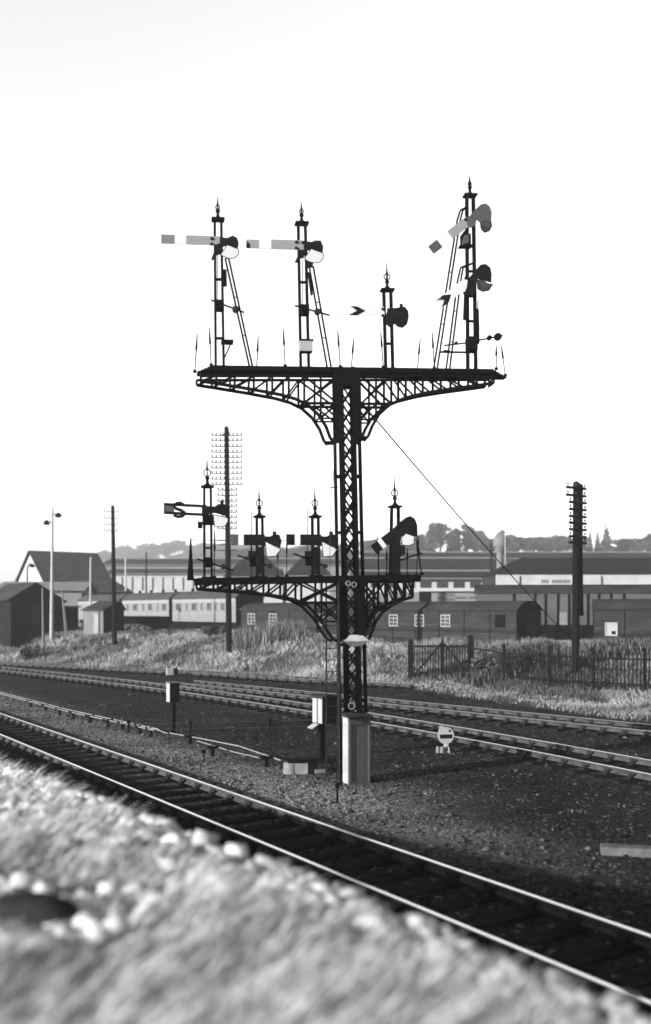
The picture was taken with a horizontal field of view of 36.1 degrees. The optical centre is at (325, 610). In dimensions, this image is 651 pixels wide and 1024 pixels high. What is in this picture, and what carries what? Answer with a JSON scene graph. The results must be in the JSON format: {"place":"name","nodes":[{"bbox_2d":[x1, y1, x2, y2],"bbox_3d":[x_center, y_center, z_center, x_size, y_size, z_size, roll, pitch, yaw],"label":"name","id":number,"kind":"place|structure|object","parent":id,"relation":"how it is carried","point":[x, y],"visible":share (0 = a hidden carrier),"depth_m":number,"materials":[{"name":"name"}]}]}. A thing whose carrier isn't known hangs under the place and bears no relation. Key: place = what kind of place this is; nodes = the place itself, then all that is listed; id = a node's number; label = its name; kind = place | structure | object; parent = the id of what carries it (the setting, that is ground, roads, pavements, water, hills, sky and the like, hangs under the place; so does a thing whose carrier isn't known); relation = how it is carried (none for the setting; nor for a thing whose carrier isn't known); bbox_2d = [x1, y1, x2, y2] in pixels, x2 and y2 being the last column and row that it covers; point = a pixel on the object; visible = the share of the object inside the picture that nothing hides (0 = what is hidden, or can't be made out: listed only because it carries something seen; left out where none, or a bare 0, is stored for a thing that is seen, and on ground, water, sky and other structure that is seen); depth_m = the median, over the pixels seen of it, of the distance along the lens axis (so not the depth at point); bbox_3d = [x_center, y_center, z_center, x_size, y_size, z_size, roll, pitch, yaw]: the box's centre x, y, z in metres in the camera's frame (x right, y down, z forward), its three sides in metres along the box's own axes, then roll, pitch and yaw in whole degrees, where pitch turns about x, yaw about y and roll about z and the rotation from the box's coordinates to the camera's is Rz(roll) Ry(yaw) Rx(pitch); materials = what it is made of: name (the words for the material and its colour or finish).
{"place":"outdoors","nodes":[
{"label":"outdoors","id":0,"kind":"place"},
{"bbox_2d":[121,589,181,628],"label":"passenger coach","id":1,"kind":"object","parent":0,"point":[151,603],"visible":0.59,"depth_m":93.30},
{"bbox_2d":[0,545,650,1022],"bbox_3d":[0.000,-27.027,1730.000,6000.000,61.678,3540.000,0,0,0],"label":"ground","id":2,"kind":"structure","parent":0,"point":[550,799],"depth_m":21.92,"materials":[{"name":"gravel"}]},
{"bbox_2d":[20,645,40,660],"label":"bush","id":3,"kind":"object","parent":2,"relation":"on","point":[26,652],"visible":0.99,"depth_m":70.29,"materials":[{"name":"grey plant"}]},
{"bbox_2d":[0,582,80,645],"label":"dark shed","id":4,"kind":"structure","parent":2,"relation":"on","point":[20,613],"depth_m":75.49,"materials":[{"name":"wood"}]},
{"bbox_2d":[32,603,39,624],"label":"door","id":5,"kind":"structure","parent":4,"relation":"in","point":[35,606],"depth_m":75.51,"materials":[{"name":"wood"}]},
{"bbox_2d":[0,891,80,929],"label":"dark boulder","id":6,"kind":"object","parent":2,"relation":"on","point":[34,905],"visible":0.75,"depth_m":4.95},
{"bbox_2d":[42,588,44,658],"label":"thin post","id":7,"kind":"object","parent":2,"relation":"on","point":[43,643],"visible":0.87,"depth_m":70.48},
{"bbox_2d":[0,582,97,625],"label":"works shed","id":8,"kind":"structure","parent":2,"relation":"on","point":[74,593],"depth_m":112.75,"materials":[{"name":"brick"}]},
{"bbox_2d":[43,508,61,641],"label":"lamp post","id":9,"kind":"object","parent":2,"relation":"on","point":[47,522],"visible":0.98,"depth_m":74.36,"materials":[{"name":"metal"}]},
{"bbox_2d":[15,550,111,581],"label":"engine shed","id":10,"kind":"structure","parent":2,"relation":"on","point":[69,566],"depth_m":134.14,"materials":[{"name":"brick"}]},
{"bbox_2d":[62,590,66,638],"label":"thin post","id":11,"kind":"object","parent":2,"relation":"on","point":[64,616],"visible":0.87,"depth_m":74.20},
{"bbox_2d":[89,557,91,604],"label":"thin post","id":12,"kind":"object","parent":2,"relation":"on","point":[90,595],"visible":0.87,"depth_m":99.95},
{"bbox_2d":[69,580,133,594],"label":"engine shed","id":13,"kind":"structure","parent":2,"relation":"on","point":[101,586],"depth_m":125.54,"materials":[{"name":"brick"}]},
{"bbox_2d":[81,601,125,635],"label":"wooden hut","id":14,"kind":"object","parent":2,"relation":"on","point":[98,617],"visible":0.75,"depth_m":73.64,"materials":[{"name":"wood"}]},
{"bbox_2d":[94,614,98,633],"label":"door","id":15,"kind":"structure","parent":14,"relation":"in","point":[96,616],"depth_m":73.27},
{"bbox_2d":[97,549,110,562],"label":"tree","id":16,"kind":"object","parent":2,"relation":"on","point":[104,555],"visible":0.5,"depth_m":881.58,"materials":[{"name":"grey plant"}]},
{"bbox_2d":[77,591,131,622],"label":"passenger coach","id":17,"kind":"object","parent":2,"relation":"on","point":[83,601],"visible":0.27,"depth_m":105.32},
{"bbox_2d":[104,505,118,644],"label":"telegraph pole","id":18,"kind":"object","parent":2,"relation":"on","point":[114,611],"visible":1,"depth_m":69.63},
{"bbox_2d":[119,545,132,557],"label":"tree","id":19,"kind":"object","parent":2,"relation":"on","point":[125,550],"visible":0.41,"depth_m":938.17,"materials":[{"name":"grey plant"}]},
{"bbox_2d":[125,549,142,557],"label":"tree","id":20,"kind":"object","parent":2,"relation":"on","point":[134,553],"visible":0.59,"depth_m":869.59,"materials":[{"name":"grey plant"}]},
{"bbox_2d":[124,624,151,633],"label":"bush","id":21,"kind":"object","parent":2,"relation":"on","point":[134,628],"visible":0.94,"depth_m":73.49,"materials":[{"name":"grey plant"}]},
{"bbox_2d":[0,692,280,766],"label":"point rodding","id":22,"kind":"object","parent":2,"relation":"on","point":[265,758],"visible":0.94,"depth_m":30.71,"materials":[{"name":"metal"}]},
{"bbox_2d":[124,616,168,630],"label":"flat wagon","id":23,"kind":"object","parent":2,"relation":"on","point":[157,622],"visible":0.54,"depth_m":77.34,"materials":[{"name":"metal"}]},
{"bbox_2d":[141,543,157,557],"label":"tree","id":24,"kind":"object","parent":2,"relation":"on","point":[143,545],"visible":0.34,"depth_m":901.93,"materials":[{"name":"grey plant"}]},
{"bbox_2d":[145,543,172,557],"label":"tree","id":25,"kind":"object","parent":2,"relation":"on","point":[162,549],"visible":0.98,"depth_m":860.78,"materials":[{"name":"grey plant"}]},
{"bbox_2d":[165,681,180,732],"bbox_3d":[-4.755,3.106,31.156,0.380,1.788,0.340,0,0,-32],"label":"post box","id":26,"kind":"object","parent":2,"relation":"on","point":[172,692],"visible":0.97,"depth_m":31.09,"materials":[{"name":"white paint"}]},
{"bbox_2d":[165,662,182,676],"bbox_3d":[-8.693,3.382,57.453,0.950,0.916,0.328,0,0,-20],"label":"point lever","id":27,"kind":"object","parent":2,"relation":"on","point":[171,672],"visible":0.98,"depth_m":57.30,"materials":[{"name":"metal"}]},
{"bbox_2d":[170,540,186,553],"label":"tree","id":28,"kind":"object","parent":2,"relation":"on","point":[175,543],"visible":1,"depth_m":869.78,"materials":[{"name":"grey plant"}]},
{"bbox_2d":[108,568,283,592],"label":"works shed","id":29,"kind":"structure","parent":2,"relation":"on","point":[167,579],"depth_m":158.00,"materials":[{"name":"stone"}]},
{"bbox_2d":[100,718,311,733],"bbox_3d":[-3.551,3.642,31.277,6.889,0.515,0.608,0,0,-8],"label":"signal wire run","id":30,"kind":"object","parent":2,"relation":"on","point":[128,722],"visible":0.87,"depth_m":31.15,"materials":[{"name":"metal"}]},
{"bbox_2d":[0,661,414,689],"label":"railway track","id":31,"kind":"structure","parent":2,"relation":"on","point":[271,678],"depth_m":57.29,"materials":[{"name":"metal"}]},
{"bbox_2d":[200,624,225,636],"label":"bush","id":32,"kind":"object","parent":2,"relation":"on","point":[208,631],"visible":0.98,"depth_m":68.59,"materials":[{"name":"grey plant"}]},
{"bbox_2d":[171,587,264,629],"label":"passenger coach","id":33,"kind":"object","parent":2,"relation":"on","point":[192,608],"visible":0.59,"depth_m":84.17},
{"bbox_2d":[211,426,241,652],"bbox_3d":[-6.210,-4.341,63.030,1.960,14.636,0.436,0,0,0],"label":"telegraph pole","id":34,"kind":"object","parent":2,"relation":"on","point":[227,484],"visible":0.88,"depth_m":62.87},
{"bbox_2d":[104,558,350,602],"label":"works shed","id":35,"kind":"structure","parent":2,"relation":"on","point":[165,562],"depth_m":191.21,"materials":[{"name":"brick"}]},
{"bbox_2d":[224,548,241,557],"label":"tree","id":36,"kind":"object","parent":2,"relation":"on","point":[234,554],"visible":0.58,"depth_m":390.95,"materials":[{"name":"grey plant"}]},
{"bbox_2d":[223,553,284,602],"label":"works shed","id":37,"kind":"structure","parent":2,"relation":"on","point":[241,568],"depth_m":118.22,"materials":[{"name":"stone"}]},
{"bbox_2d":[231,617,307,651],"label":"tall weeds","id":38,"kind":"object","parent":2,"relation":"on","point":[256,636],"visible":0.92,"depth_m":62.75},
{"bbox_2d":[294,545,310,557],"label":"tree","id":39,"kind":"object","parent":2,"relation":"on","point":[301,550],"visible":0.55,"depth_m":400.81,"materials":[{"name":"grey plant"}]},
{"bbox_2d":[239,602,376,636],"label":"van body","id":40,"kind":"object","parent":2,"relation":"on","point":[251,613],"visible":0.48,"depth_m":69.59,"materials":[{"name":"grey wood"}]},
{"bbox_2d":[248,613,254,623],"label":"window","id":41,"kind":"structure","parent":40,"relation":"in","point":[251,617],"depth_m":72.01,"materials":[{"name":"white paint"}]},
{"bbox_2d":[284,553,331,602],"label":"works shed","id":42,"kind":"structure","parent":2,"relation":"on","point":[299,568],"depth_m":118.00,"materials":[{"name":"stone"}]},
{"bbox_2d":[283,758,336,774],"bbox_3d":[-0.357,3.668,23.319,1.250,0.360,0.604,0,0,-4],"label":"rod cover","id":43,"kind":"object","parent":2,"relation":"on","point":[298,766],"visible":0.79,"depth_m":23.27,"materials":[{"name":"concrete"}]},
{"bbox_2d":[0,751,634,1023],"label":"dry tufts","id":44,"kind":"object","parent":2,"relation":"on","point":[250,1010],"visible":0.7,"depth_m":4.23,"materials":[{"name":"grey plant"}]},
{"bbox_2d":[3,691,632,833],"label":"yard weeds","id":45,"kind":"object","parent":2,"relation":"on","point":[74,705],"visible":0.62,"depth_m":24.47,"materials":[{"name":"grey plant"}]},
{"bbox_2d":[307,693,336,758],"bbox_3d":[-0.103,3.066,25.817,0.735,1.843,0.600,0,0,-32],"label":"post cabinet","id":46,"kind":"object","parent":2,"relation":"on","point":[318,708],"visible":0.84,"depth_m":25.67,"materials":[{"name":"metal"}]},
{"bbox_2d":[0,761,650,1023],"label":"ballast stones","id":47,"kind":"object","parent":2,"relation":"on","point":[617,1006],"visible":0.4,"depth_m":5.07,"materials":[{"name":"gravel"}]},
{"bbox_2d":[0,713,650,1017],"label":"railway track","id":48,"kind":"structure","parent":2,"relation":"on","point":[627,942],"depth_m":14.85,"materials":[{"name":"metal"}]},
{"bbox_2d":[0,667,650,789],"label":"railway track","id":49,"kind":"structure","parent":2,"relation":"on","point":[278,707],"depth_m":30.17,"materials":[{"name":"metal"}]},
{"bbox_2d":[0,693,650,926],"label":"loose gravel","id":50,"kind":"structure","parent":2,"relation":"on","point":[496,871],"depth_m":20.39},
{"bbox_2d":[187,327,506,784],"bbox_3d":[0.652,-1.108,22.335,7.438,10.226,0.820,-1,0,-8],"label":"bracket signal structure","id":51,"kind":"object","parent":2,"relation":"on","point":[341,376],"visible":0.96,"depth_m":22.10,"materials":[{"name":"metal"}]},
{"bbox_2d":[164,460,233,577],"bbox_3d":[-2.761,-2.047,21.736,1.485,2.709,0.316,-1,0,-8],"label":"semaphore signal","id":52,"kind":"object","parent":51,"relation":"on","point":[221,508],"visible":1,"depth_m":21.68,"materials":[{"name":"metal"}]},
{"bbox_2d":[161,196,252,365],"bbox_3d":[-2.496,-7.171,21.716,2.072,3.766,0.448,0,0,-22],"label":"semaphore signal","id":53,"kind":"object","parent":51,"relation":"on","point":[230,250],"visible":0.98,"depth_m":21.75,"materials":[{"name":"metal"}]},
{"bbox_2d":[230,492,281,576],"bbox_3d":[-1.540,-1.722,21.918,1.133,2.008,0.296,-1,0,-8],"label":"semaphore signal","id":54,"kind":"object","parent":51,"relation":"on","point":[272,544],"visible":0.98,"depth_m":21.82,"materials":[{"name":"metal"}]},
{"bbox_2d":[246,201,331,366],"bbox_3d":[-0.797,-7.191,22.138,1.908,3.738,0.526,-1,0,-8],"label":"semaphore signal","id":55,"kind":"object","parent":51,"relation":"on","point":[315,254],"visible":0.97,"depth_m":21.99,"materials":[{"name":"metal"}]},
{"bbox_2d":[286,487,337,575],"bbox_3d":[-0.311,-1.743,22.090,1.150,1.998,0.296,-1,0,-8],"label":"semaphore signal","id":56,"kind":"object","parent":51,"relation":"on","point":[312,556],"visible":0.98,"depth_m":21.99,"materials":[{"name":"metal"}]},
{"bbox_2d":[336,261,408,367],"bbox_3d":[1.024,-6.591,22.278,1.641,2.461,0.296,-1,0,-8],"label":"semaphore signal","id":57,"kind":"object","parent":51,"relation":"on","point":[397,317],"visible":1,"depth_m":22.23,"materials":[{"name":"metal"}]},
{"bbox_2d":[371,476,422,574],"bbox_3d":[1.559,-1.907,22.353,1.186,2.246,0.296,-1,0,-8],"label":"semaphore signal","id":58,"kind":"object","parent":51,"relation":"on","point":[404,531],"visible":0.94,"depth_m":22.24,"materials":[{"name":"metal"}]},
{"bbox_2d":[346,385,573,641],"bbox_3d":[5.743,-1.935,33.721,0.033,6.674,25.932,0,0,25],"label":"guy wire","id":59,"kind":"object","parent":51,"relation":"attached to","point":[462,520],"visible":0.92,"depth_m":29.97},
{"bbox_2d":[428,174,502,368],"bbox_3d":[3.080,-7.639,22.693,1.770,4.470,0.546,-1,0,-8],"label":"semaphore signal","id":60,"kind":"object","parent":51,"relation":"on","point":[482,273],"visible":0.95,"depth_m":22.52,"materials":[{"name":"metal"}]},
{"bbox_2d":[341,711,372,785],"bbox_3d":[0.688,3.012,21.987,0.640,1.572,0.350,0,0,-32],"label":"relay cabinet","id":61,"kind":"object","parent":2,"relation":"on","point":[356,748],"visible":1,"depth_m":21.87,"materials":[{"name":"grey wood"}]},
{"bbox_2d":[359,541,374,555],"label":"tree","id":62,"kind":"object","parent":2,"relation":"on","point":[367,547],"visible":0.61,"depth_m":367.11,"materials":[{"name":"grey plant"}]},
{"bbox_2d":[408,639,413,679],"bbox_3d":[4.339,2.571,50.900,0.260,2.330,0.260,0,0,0],"label":"gate post","id":63,"kind":"object","parent":2,"relation":"on","point":[410,658],"visible":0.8,"depth_m":50.77,"materials":[{"name":"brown wood"}]},
{"bbox_2d":[179,680,650,740],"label":"railway track","id":64,"kind":"structure","parent":2,"relation":"on","point":[631,729],"depth_m":35.79,"materials":[{"name":"metal"}]},
{"bbox_2d":[412,533,424,551],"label":"tree","id":65,"kind":"object","parent":2,"relation":"on","point":[421,541],"visible":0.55,"depth_m":341.99,"materials":[{"name":"grey plant"}]},
{"bbox_2d":[368,588,473,601],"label":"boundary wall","id":66,"kind":"structure","parent":2,"relation":"on","point":[414,599],"depth_m":99.90,"materials":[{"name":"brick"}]},
{"bbox_2d":[359,570,489,598],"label":"works shed","id":67,"kind":"structure","parent":2,"relation":"on","point":[450,578],"depth_m":140.00,"materials":[{"name":"brick"}]},
{"bbox_2d":[359,557,496,570],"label":"works shed","id":68,"kind":"structure","parent":2,"relation":"on","point":[452,563],"depth_m":170.20,"materials":[{"name":"brick"}]},
{"bbox_2d":[424,522,453,551],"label":"tree","id":69,"kind":"object","parent":2,"relation":"on","point":[438,530],"visible":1,"depth_m":328.66,"materials":[{"name":"grey plant"}]},
{"bbox_2d":[436,726,453,752],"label":"disc signal","id":70,"kind":"object","parent":2,"relation":"on","point":[445,735],"visible":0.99,"depth_m":26.74,"materials":[{"name":"white paint"}]},
{"bbox_2d":[418,591,474,601],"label":"goods van","id":71,"kind":"object","parent":2,"relation":"on","point":[425,596],"visible":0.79,"depth_m":74.22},
{"bbox_2d":[370,601,541,643],"bbox_3d":[7.589,0.916,60.700,2.770,3.047,11.263,0,0,-45],"label":"van body","id":72,"kind":"object","parent":2,"relation":"on","point":[401,622],"visible":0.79,"depth_m":59.11,"materials":[{"name":"grey wood"}]},
{"bbox_2d":[389,615,397,625],"bbox_3d":[4.246,0.580,62.448,0.047,0.720,0.720,0,0,-45],"label":"window","id":73,"kind":"structure","parent":72,"relation":"in","point":[395,617],"depth_m":62.43,"materials":[{"name":"white paint"}]},
{"bbox_2d":[440,615,450,626],"bbox_3d":[7.145,0.580,59.557,0.720,0.720,0.047,0,0,45],"label":"window","id":74,"kind":"structure","parent":72,"relation":"in","point":[445,620],"depth_m":59.54,"materials":[{"name":"white paint"}]},
{"bbox_2d":[451,528,461,548],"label":"tree","id":75,"kind":"object","parent":2,"relation":"on","point":[457,544],"visible":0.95,"depth_m":333.21,"materials":[{"name":"grey plant"}]},
{"bbox_2d":[460,524,474,551],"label":"tree","id":76,"kind":"object","parent":2,"relation":"on","point":[466,534],"visible":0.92,"depth_m":337.80,"materials":[{"name":"grey plant"}]},
{"bbox_2d":[468,634,473,671],"bbox_3d":[7.393,2.355,50.900,0.260,2.330,0.260,0,0,0],"label":"gate post","id":77,"kind":"object","parent":2,"relation":"on","point":[470,638],"visible":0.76,"depth_m":50.77,"materials":[{"name":"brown wood"}]},
{"bbox_2d":[414,638,467,676],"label":"field gate","id":78,"kind":"structure","parent":77,"relation":"attached to","point":[442,645],"depth_m":50.89,"materials":[{"name":"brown wood"}]},
{"bbox_2d":[470,530,485,551],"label":"tree","id":79,"kind":"object","parent":2,"relation":"on","point":[478,533],"visible":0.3,"depth_m":364.89,"materials":[{"name":"grey plant"}]},
{"bbox_2d":[472,535,488,551],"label":"tree","id":80,"kind":"object","parent":2,"relation":"on","point":[480,546],"visible":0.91,"depth_m":331.73,"materials":[{"name":"grey plant"}]},
{"bbox_2d":[470,656,507,674],"bbox_3d":[8.071,2.804,49.082,2.078,1.232,1.918,0,0,19],"label":"bush","id":81,"kind":"object","parent":2,"relation":"on","point":[478,664],"visible":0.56,"depth_m":49.07,"materials":[{"name":"grey plant"}]},
{"bbox_2d":[493,534,506,568],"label":"water tower","id":82,"kind":"structure","parent":2,"relation":"on","point":[499,543],"depth_m":134.47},
{"bbox_2d":[364,552,650,565],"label":"works shed","id":83,"kind":"structure","parent":2,"relation":"on","point":[511,557],"depth_m":219.82,"materials":[{"name":"brick"}]},
{"bbox_2d":[506,537,528,551],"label":"tree","id":84,"kind":"object","parent":2,"relation":"on","point":[520,545],"visible":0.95,"depth_m":332.73,"materials":[{"name":"grey plant"}]},
{"bbox_2d":[507,650,545,665],"bbox_3d":[9.826,2.389,47.914,2.153,1.118,1.743,0,0,0],"label":"bush","id":85,"kind":"object","parent":2,"relation":"on","point":[521,658],"visible":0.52,"depth_m":47.45,"materials":[{"name":"grey plant"}]},
{"bbox_2d":[524,536,546,551],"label":"tree","id":86,"kind":"object","parent":2,"relation":"on","point":[532,541],"visible":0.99,"depth_m":330.98,"materials":[{"name":"grey plant"}]},
{"bbox_2d":[540,538,554,551],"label":"tree","id":87,"kind":"object","parent":2,"relation":"on","point":[548,542],"visible":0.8,"depth_m":343.81,"materials":[{"name":"grey plant"}]},
{"bbox_2d":[523,625,592,641],"bbox_3d":[13.246,1.401,57.106,4.000,1.189,2.330,0,0,12],"label":"open wagon","id":88,"kind":"object","parent":2,"relation":"on","point":[555,632],"visible":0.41,"depth_m":56.05,"materials":[{"name":"metal"}]},
{"bbox_2d":[551,534,564,551],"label":"tree","id":89,"kind":"object","parent":2,"relation":"on","point":[556,538],"visible":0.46,"depth_m":356.34,"materials":[{"name":"grey plant"}]},
{"bbox_2d":[466,635,650,687],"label":"rough weeds","id":90,"kind":"object","parent":2,"relation":"on","point":[477,678],"visible":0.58,"depth_m":47.33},
{"bbox_2d":[470,641,650,693],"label":"picket fence","id":91,"kind":"object","parent":2,"relation":"on","point":[594,657],"visible":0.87,"depth_m":43.32,"materials":[{"name":"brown wood"}]},
{"bbox_2d":[474,584,650,624],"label":"ribbed van","id":92,"kind":"object","parent":2,"relation":"on","point":[554,602],"visible":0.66,"depth_m":63.22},
{"bbox_2d":[480,558,650,584],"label":"station building","id":93,"kind":"structure","parent":2,"relation":"on","point":[546,571],"depth_m":96.31,"materials":[{"name":"brick"}]},
{"bbox_2d":[558,538,586,551],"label":"tree","id":94,"kind":"object","parent":2,"relation":"on","point":[565,544],"visible":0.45,"depth_m":328.63,"materials":[{"name":"grey plant"}]},
{"bbox_2d":[566,481,586,672],"bbox_3d":[11.465,-1.394,45.573,0.539,9.078,1.523,0,0,41],"label":"telegraph pole","id":95,"kind":"object","parent":2,"relation":"on","point":[577,516],"visible":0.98,"depth_m":45.52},
{"bbox_2d":[586,530,593,551],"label":"tree","id":96,"kind":"object","parent":2,"relation":"on","point":[590,548],"visible":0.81,"depth_m":334.52,"materials":[{"name":"grey plant"}]},
{"bbox_2d":[594,531,601,551],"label":"tree","id":97,"kind":"object","parent":2,"relation":"on","point":[597,546],"visible":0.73,"depth_m":334.65,"materials":[{"name":"grey plant"}]},
{"bbox_2d":[600,525,613,551],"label":"tree","id":98,"kind":"object","parent":2,"relation":"on","point":[606,545],"visible":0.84,"depth_m":334.24,"materials":[{"name":"grey plant"}]},
{"bbox_2d":[591,599,650,640],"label":"van body","id":99,"kind":"object","parent":2,"relation":"on","point":[623,618],"visible":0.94,"depth_m":51.76,"materials":[{"name":"grey wood"}]},
{"bbox_2d":[605,622,617,635],"bbox_3d":[14.813,0.940,51.858,0.630,0.700,0.047,0,0,20],"label":"window","id":100,"kind":"structure","parent":99,"relation":"in","point":[609,626],"depth_m":51.87,"materials":[{"name":"white paint"}]},
{"bbox_2d":[610,539,631,551],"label":"tree","id":101,"kind":"object","parent":2,"relation":"on","point":[622,545],"visible":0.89,"depth_m":342.00,"materials":[{"name":"grey plant"}]},
{"bbox_2d":[600,843,650,857],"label":"concrete slab","id":102,"kind":"structure","parent":2,"relation":"on","point":[608,849],"depth_m":15.51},
{"bbox_2d":[628,537,641,551],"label":"tree","id":103,"kind":"object","parent":2,"relation":"on","point":[632,541],"visible":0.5,"depth_m":343.00,"materials":[{"name":"grey plant"}]},
{"bbox_2d":[633,538,646,551],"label":"tree","id":104,"kind":"object","parent":2,"relation":"on","point":[638,542],"visible":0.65,"depth_m":339.29,"materials":[{"name":"grey plant"}]},
{"bbox_2d":[641,533,650,551],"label":"tree","id":105,"kind":"object","parent":2,"relation":"on","point":[647,541],"visible":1,"depth_m":327.40,"materials":[{"name":"grey plant"}]},
{"bbox_2d":[0,627,650,721],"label":"long grass","id":106,"kind":"structure","parent":0,"point":[605,705],"depth_m":56.51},
{"bbox_2d":[0,0,650,581],"label":"sky","id":107,"kind":"structure","parent":0,"point":[124,124],"materials":[{"name":"white"}]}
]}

